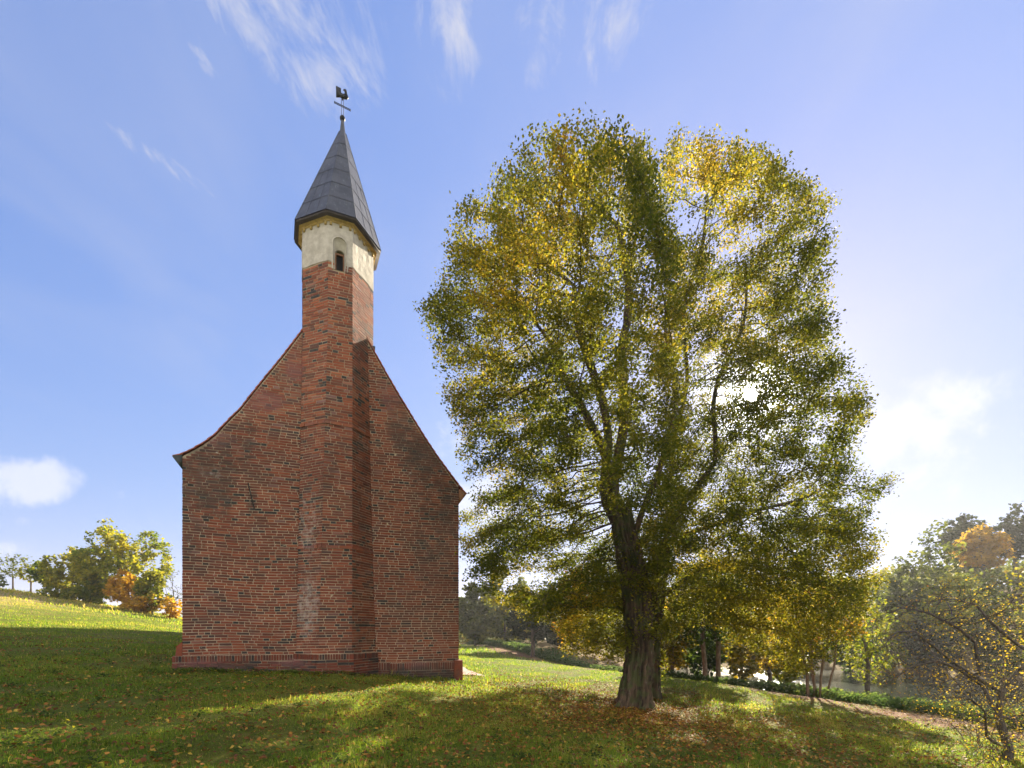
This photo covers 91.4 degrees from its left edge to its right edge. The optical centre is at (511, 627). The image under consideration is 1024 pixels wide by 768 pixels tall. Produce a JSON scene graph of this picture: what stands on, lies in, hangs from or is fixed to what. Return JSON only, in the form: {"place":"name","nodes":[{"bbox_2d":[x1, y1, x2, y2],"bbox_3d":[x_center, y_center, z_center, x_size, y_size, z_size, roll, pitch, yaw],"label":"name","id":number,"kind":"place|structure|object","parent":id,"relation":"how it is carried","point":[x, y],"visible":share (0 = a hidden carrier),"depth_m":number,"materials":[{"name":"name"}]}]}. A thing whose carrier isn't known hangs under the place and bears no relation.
{"place":"outdoors","nodes":[
{"label":"outdoors","id":0,"kind":"place"},
{"bbox_2d":[463,667,481,675],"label":"path","id":1,"kind":"structure","parent":0,"point":[465,672],"depth_m":19.73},
{"bbox_2d":[0,589,1023,767],"bbox_3d":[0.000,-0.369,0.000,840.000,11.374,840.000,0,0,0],"label":"ground","id":2,"kind":"structure","parent":0,"point":[967,664],"depth_m":10.38,"materials":[{"name":"green plant"}]},
{"bbox_2d":[0,574,9,587],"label":"tree","id":3,"kind":"object","parent":2,"relation":"on","point":[2,579],"visible":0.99,"depth_m":46.31,"materials":[{"name":"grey plant"}]},
{"bbox_2d":[0,553,25,588],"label":"tree","id":4,"kind":"object","parent":2,"relation":"on","point":[12,575],"visible":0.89,"depth_m":45.94,"materials":[{"name":"green plant"}]},
{"bbox_2d":[12,555,39,592],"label":"tree","id":5,"kind":"object","parent":2,"relation":"on","point":[21,573],"visible":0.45,"depth_m":45.70,"materials":[{"name":"green plant"}]},
{"bbox_2d":[25,560,61,593],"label":"tree","id":6,"kind":"object","parent":2,"relation":"on","point":[35,575],"visible":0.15,"depth_m":44.32,"materials":[{"name":"green plant"}]},
{"bbox_2d":[35,585,75,598],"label":"field bush","id":7,"kind":"object","parent":2,"relation":"on","point":[53,592],"visible":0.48,"depth_m":42.27,"materials":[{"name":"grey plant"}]},
{"bbox_2d":[30,546,97,589],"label":"tree","id":8,"kind":"object","parent":2,"relation":"on","point":[54,576],"visible":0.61,"depth_m":42.54,"materials":[{"name":"green plant"}]},
{"bbox_2d":[57,587,103,602],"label":"field bush","id":9,"kind":"object","parent":2,"relation":"on","point":[67,596],"visible":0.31,"depth_m":42.07,"materials":[{"name":"green plant"}]},
{"bbox_2d":[70,569,110,603],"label":"field bush","id":10,"kind":"object","parent":2,"relation":"on","point":[93,593],"visible":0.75,"depth_m":41.76,"materials":[{"name":"green plant"}]},
{"bbox_2d":[63,518,176,591],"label":"tree","id":11,"kind":"object","parent":2,"relation":"on","point":[117,545],"visible":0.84,"depth_m":42.48,"materials":[{"name":"green plant"}]},
{"bbox_2d":[102,568,144,602],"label":"field bush","id":12,"kind":"object","parent":2,"relation":"on","point":[121,592],"visible":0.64,"depth_m":41.19,"materials":[{"name":"orange plant"}]},
{"bbox_2d":[118,592,162,612],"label":"field bush","id":13,"kind":"object","parent":2,"relation":"on","point":[134,604],"visible":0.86,"depth_m":40.97,"materials":[{"name":"plant"}]},
{"bbox_2d":[131,569,174,612],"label":"field bush","id":14,"kind":"object","parent":2,"relation":"on","point":[152,582],"visible":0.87,"depth_m":41.49,"materials":[{"name":"green plant"}]},
{"bbox_2d":[159,596,181,618],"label":"field bush","id":15,"kind":"object","parent":2,"relation":"on","point":[170,608],"visible":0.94,"depth_m":40.86,"materials":[{"name":"yellow plant"}]},
{"bbox_2d":[163,571,181,606],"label":"bare tree","id":16,"kind":"object","parent":2,"relation":"on","point":[172,580],"visible":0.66,"depth_m":42.91,"materials":[{"name":"grey plant"}]},
{"bbox_2d":[0,587,554,663],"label":"hill grass","id":17,"kind":"structure","parent":2,"relation":"on","point":[462,648],"depth_m":38.00,"materials":[{"name":"green plant"}]},
{"bbox_2d":[172,86,466,680],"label":"chapel","id":18,"kind":"structure","parent":2,"relation":"on","point":[324,493],"depth_m":13.77,"materials":[{"name":"brick"}]},
{"bbox_2d":[335,253,343,271],"bbox_3d":[-4.797,-10.100,13.903,0.247,0.666,0.124,0,0,-23],"label":"window","id":19,"kind":"structure","parent":18,"relation":"in","point":[339,258],"depth_m":13.90,"materials":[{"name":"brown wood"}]},
{"bbox_2d":[458,582,495,645],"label":"meadow tree","id":20,"kind":"object","parent":2,"relation":"on","point":[478,617],"visible":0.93,"depth_m":51.39,"materials":[{"name":"green plant"}]},
{"bbox_2d":[477,565,529,640],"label":"meadow tree","id":21,"kind":"object","parent":2,"relation":"on","point":[501,631],"visible":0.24,"depth_m":54.87,"materials":[{"name":"green plant"}]},
{"bbox_2d":[0,644,1023,767],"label":"grass","id":22,"kind":"structure","parent":2,"relation":"on","point":[555,751],"depth_m":8.49,"materials":[{"name":"green plant"}]},
{"bbox_2d":[0,627,1023,767],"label":"fallen leaves","id":23,"kind":"object","parent":2,"relation":"on","point":[653,716],"visible":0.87,"depth_m":9.78,"materials":[{"name":"plant"}]},
{"bbox_2d":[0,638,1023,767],"bbox_3d":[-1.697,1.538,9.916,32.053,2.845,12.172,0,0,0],"label":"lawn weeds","id":24,"kind":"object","parent":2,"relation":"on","point":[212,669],"visible":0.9,"depth_m":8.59,"materials":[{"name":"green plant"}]},
{"bbox_2d":[504,594,560,656],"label":"meadow tree","id":25,"kind":"object","parent":2,"relation":"on","point":[536,633],"visible":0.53,"depth_m":41.43,"materials":[{"name":"green plant"}]},
{"bbox_2d":[412,102,704,710],"bbox_3d":[1.403,-6.234,14.039,8.319,17.159,9.930,0,0,0],"label":"lime tree","id":26,"kind":"object","parent":2,"relation":"on","point":[635,688],"visible":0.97,"depth_m":11.83,"materials":[{"name":"green plant"}]},
{"bbox_2d":[541,574,588,648],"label":"meadow tree","id":27,"kind":"object","parent":2,"relation":"on","point":[550,640],"visible":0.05,"depth_m":50.02,"materials":[{"name":"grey plant"}]},
{"bbox_2d":[586,588,622,650],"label":"meadow tree","id":28,"kind":"object","parent":2,"relation":"on","point":[608,625],"visible":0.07,"depth_m":46.80,"materials":[{"name":"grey plant"}]},
{"bbox_2d":[661,620,689,671],"bbox_3d":[9.098,1.267,29.905,2.891,3.602,2.770,0,0,-18],"label":"waterside bush","id":29,"kind":"object","parent":2,"relation":"on","point":[677,651],"visible":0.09,"depth_m":29.35,"materials":[{"name":"green plant"}]},
{"bbox_2d":[660,598,699,671],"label":"pond tree","id":30,"kind":"object","parent":2,"relation":"on","point":[669,653],"visible":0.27,"depth_m":28.40,"materials":[{"name":"green plant"}]},
{"bbox_2d":[665,640,701,673],"bbox_3d":[12.953,1.749,37.172,3.850,3.392,3.240,0,0,-32],"label":"waterside bush","id":31,"kind":"object","parent":2,"relation":"on","point":[685,667],"visible":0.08,"depth_m":36.92,"materials":[{"name":"green plant"}]},
{"bbox_2d":[678,624,727,676],"bbox_3d":[11.883,1.329,30.925,2.994,4.027,3.039,0,0,-24],"label":"waterside bush","id":32,"kind":"object","parent":2,"relation":"on","point":[695,661],"visible":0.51,"depth_m":30.40,"materials":[{"name":"green plant"}]},
{"bbox_2d":[667,571,749,679],"bbox_3d":[10.421,-0.241,26.982,3.973,6.904,4.402,0,0,0],"label":"pond tree","id":33,"kind":"object","parent":2,"relation":"on","point":[692,632],"visible":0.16,"depth_m":26.61,"materials":[{"name":"green plant"}]},
{"bbox_2d":[686,560,753,677],"bbox_3d":[11.341,-0.306,27.663,3.854,7.493,3.706,0,0,0],"label":"pond tree","id":34,"kind":"object","parent":2,"relation":"on","point":[718,638],"visible":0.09,"depth_m":27.49,"materials":[{"name":"green plant"}]},
{"bbox_2d":[548,121,903,700],"bbox_3d":[6.868,-7.175,15.995,11.696,19.138,9.822,0,0,0],"label":"lime tree","id":35,"kind":"object","parent":2,"relation":"on","point":[762,573],"visible":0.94,"depth_m":14.13,"materials":[{"name":"green plant"}]},
{"bbox_2d":[458,556,1023,643],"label":"wood","id":36,"kind":"object","parent":2,"relation":"on","point":[999,573],"visible":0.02,"depth_m":54.93,"materials":[{"name":"green plant"}]},
{"bbox_2d":[464,638,1023,729],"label":"nettles","id":37,"kind":"object","parent":2,"relation":"on","point":[872,698],"visible":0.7,"depth_m":22.95,"materials":[{"name":"green plant"}]},
{"bbox_2d":[721,628,768,681],"bbox_3d":[14.060,1.550,30.046,3.176,3.665,3.362,0,0,0],"label":"waterside bush","id":38,"kind":"object","parent":2,"relation":"on","point":[739,658],"visible":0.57,"depth_m":29.48,"materials":[{"name":"green plant"}]},
{"bbox_2d":[720,629,774,670],"bbox_3d":[18.207,1.383,39.982,4.752,4.492,4.833,0,0,-26],"label":"waterside bush","id":39,"kind":"object","parent":2,"relation":"on","point":[744,669],"visible":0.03,"depth_m":39.59,"materials":[{"name":"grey plant"}]},
{"bbox_2d":[746,587,789,686],"bbox_3d":[15.372,0.753,30.051,3.289,7.925,3.552,0,0,0],"label":"pond tree","id":40,"kind":"object","parent":2,"relation":"on","point":[767,669],"visible":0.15,"depth_m":29.84,"materials":[{"name":"green plant"}]},
{"bbox_2d":[763,639,807,683],"bbox_3d":[16.839,2.065,30.843,2.916,3.172,2.916,0,0,0],"label":"waterside bush","id":41,"kind":"object","parent":2,"relation":"on","point":[785,677],"visible":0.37,"depth_m":30.43,"materials":[{"name":"green plant"}]},
{"bbox_2d":[769,637,831,664],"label":"waterside bush","id":42,"kind":"object","parent":2,"relation":"on","point":[808,652],"visible":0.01,"depth_m":40.78,"materials":[{"name":"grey plant"}]},
{"bbox_2d":[761,566,876,697],"bbox_3d":[13.413,0.313,22.026,4.192,5.875,4.317,0,0,18],"label":"alder tree","id":43,"kind":"object","parent":2,"relation":"on","point":[861,631],"visible":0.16,"depth_m":21.71,"materials":[{"name":"green plant"}]},
{"bbox_2d":[824,629,884,672],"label":"waterside bush","id":44,"kind":"object","parent":2,"relation":"on","point":[844,666],"visible":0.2,"depth_m":40.31,"materials":[{"name":"green plant"}]},
{"bbox_2d":[836,587,901,693],"bbox_3d":[18.393,1.129,25.938,2.945,6.852,2.978,0,0,0],"label":"pond tree","id":45,"kind":"object","parent":2,"relation":"on","point":[867,676],"visible":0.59,"depth_m":25.89,"materials":[{"name":"green plant"}]},
{"bbox_2d":[871,607,922,667],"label":"waterside bush","id":46,"kind":"object","parent":2,"relation":"on","point":[903,617],"visible":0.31,"depth_m":42.38,"materials":[{"name":"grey plant"}]},
{"bbox_2d":[868,556,926,652],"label":"tree","id":47,"kind":"object","parent":2,"relation":"on","point":[892,591],"visible":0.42,"depth_m":45.39,"materials":[{"name":"green plant"}]},
{"bbox_2d":[901,620,964,675],"bbox_3d":[32.625,1.629,38.920,3.928,4.436,3.919,0,0,0],"label":"waterside bush","id":48,"kind":"object","parent":2,"relation":"on","point":[918,624],"visible":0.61,"depth_m":38.42,"materials":[{"name":"green plant"}]},
{"bbox_2d":[896,518,982,641],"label":"tree","id":49,"kind":"object","parent":2,"relation":"on","point":[933,574],"visible":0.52,"depth_m":43.61,"materials":[{"name":"green plant"}]},
{"bbox_2d":[861,574,1023,764],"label":"apple tree","id":50,"kind":"object","parent":2,"relation":"on","point":[1009,750],"visible":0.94,"depth_m":9.56,"materials":[{"name":"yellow plant"}]},
{"bbox_2d":[916,572,995,665],"bbox_3d":[35.239,-0.553,40.114,5.081,7.659,5.109,0,0,0],"label":"tree","id":51,"kind":"object","parent":2,"relation":"on","point":[957,577],"visible":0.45,"depth_m":39.55,"materials":[{"name":"green plant"}]},
{"bbox_2d":[909,704,1015,767],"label":"bramble bush","id":52,"kind":"object","parent":2,"relation":"on","point":[946,753],"visible":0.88,"depth_m":9.03,"materials":[{"name":"green plant"}]},
{"bbox_2d":[937,513,990,572],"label":"tree","id":53,"kind":"object","parent":2,"relation":"on","point":[956,531],"visible":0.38,"depth_m":59.78,"materials":[{"name":"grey plant"}]},
{"bbox_2d":[933,655,1023,742],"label":"bramble bush","id":54,"kind":"object","parent":2,"relation":"on","point":[977,734],"visible":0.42,"depth_m":11.55,"materials":[{"name":"green plant"}]},
{"bbox_2d":[948,523,1016,586],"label":"tree","id":55,"kind":"object","parent":2,"relation":"on","point":[994,548],"visible":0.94,"depth_m":53.54,"materials":[{"name":"orange plant"}]},
{"bbox_2d":[962,589,1023,679],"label":"tree","id":56,"kind":"object","parent":2,"relation":"on","point":[994,652],"visible":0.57,"depth_m":35.85,"materials":[{"name":"green plant"}]},
{"bbox_2d":[965,671,1023,767],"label":"bramble bush","id":57,"kind":"object","parent":2,"relation":"on","point":[999,739],"visible":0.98,"depth_m":8.72,"materials":[{"name":"green plant"}]},
{"bbox_2d":[989,501,1023,590],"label":"tree","id":58,"kind":"object","parent":2,"relation":"on","point":[1015,528],"visible":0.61,"depth_m":57.41,"materials":[{"name":"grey plant"}]},
{"bbox_2d":[989,562,1023,733],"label":"hazel bush","id":59,"kind":"object","parent":2,"relation":"on","point":[1009,653],"visible":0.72,"depth_m":13.80,"materials":[{"name":"green plant"}]},
{"bbox_2d":[0,0,1023,614],"label":"sky","id":60,"kind":"structure","parent":0,"point":[160,159],"materials":[{"name":"blue"}]},
{"bbox_2d":[669,668,1023,709],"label":"pond","id":61,"kind":"structure","parent":0,"point":[841,680],"depth_m":32.90,"materials":[{"name":"grey liquid"}]}
]}

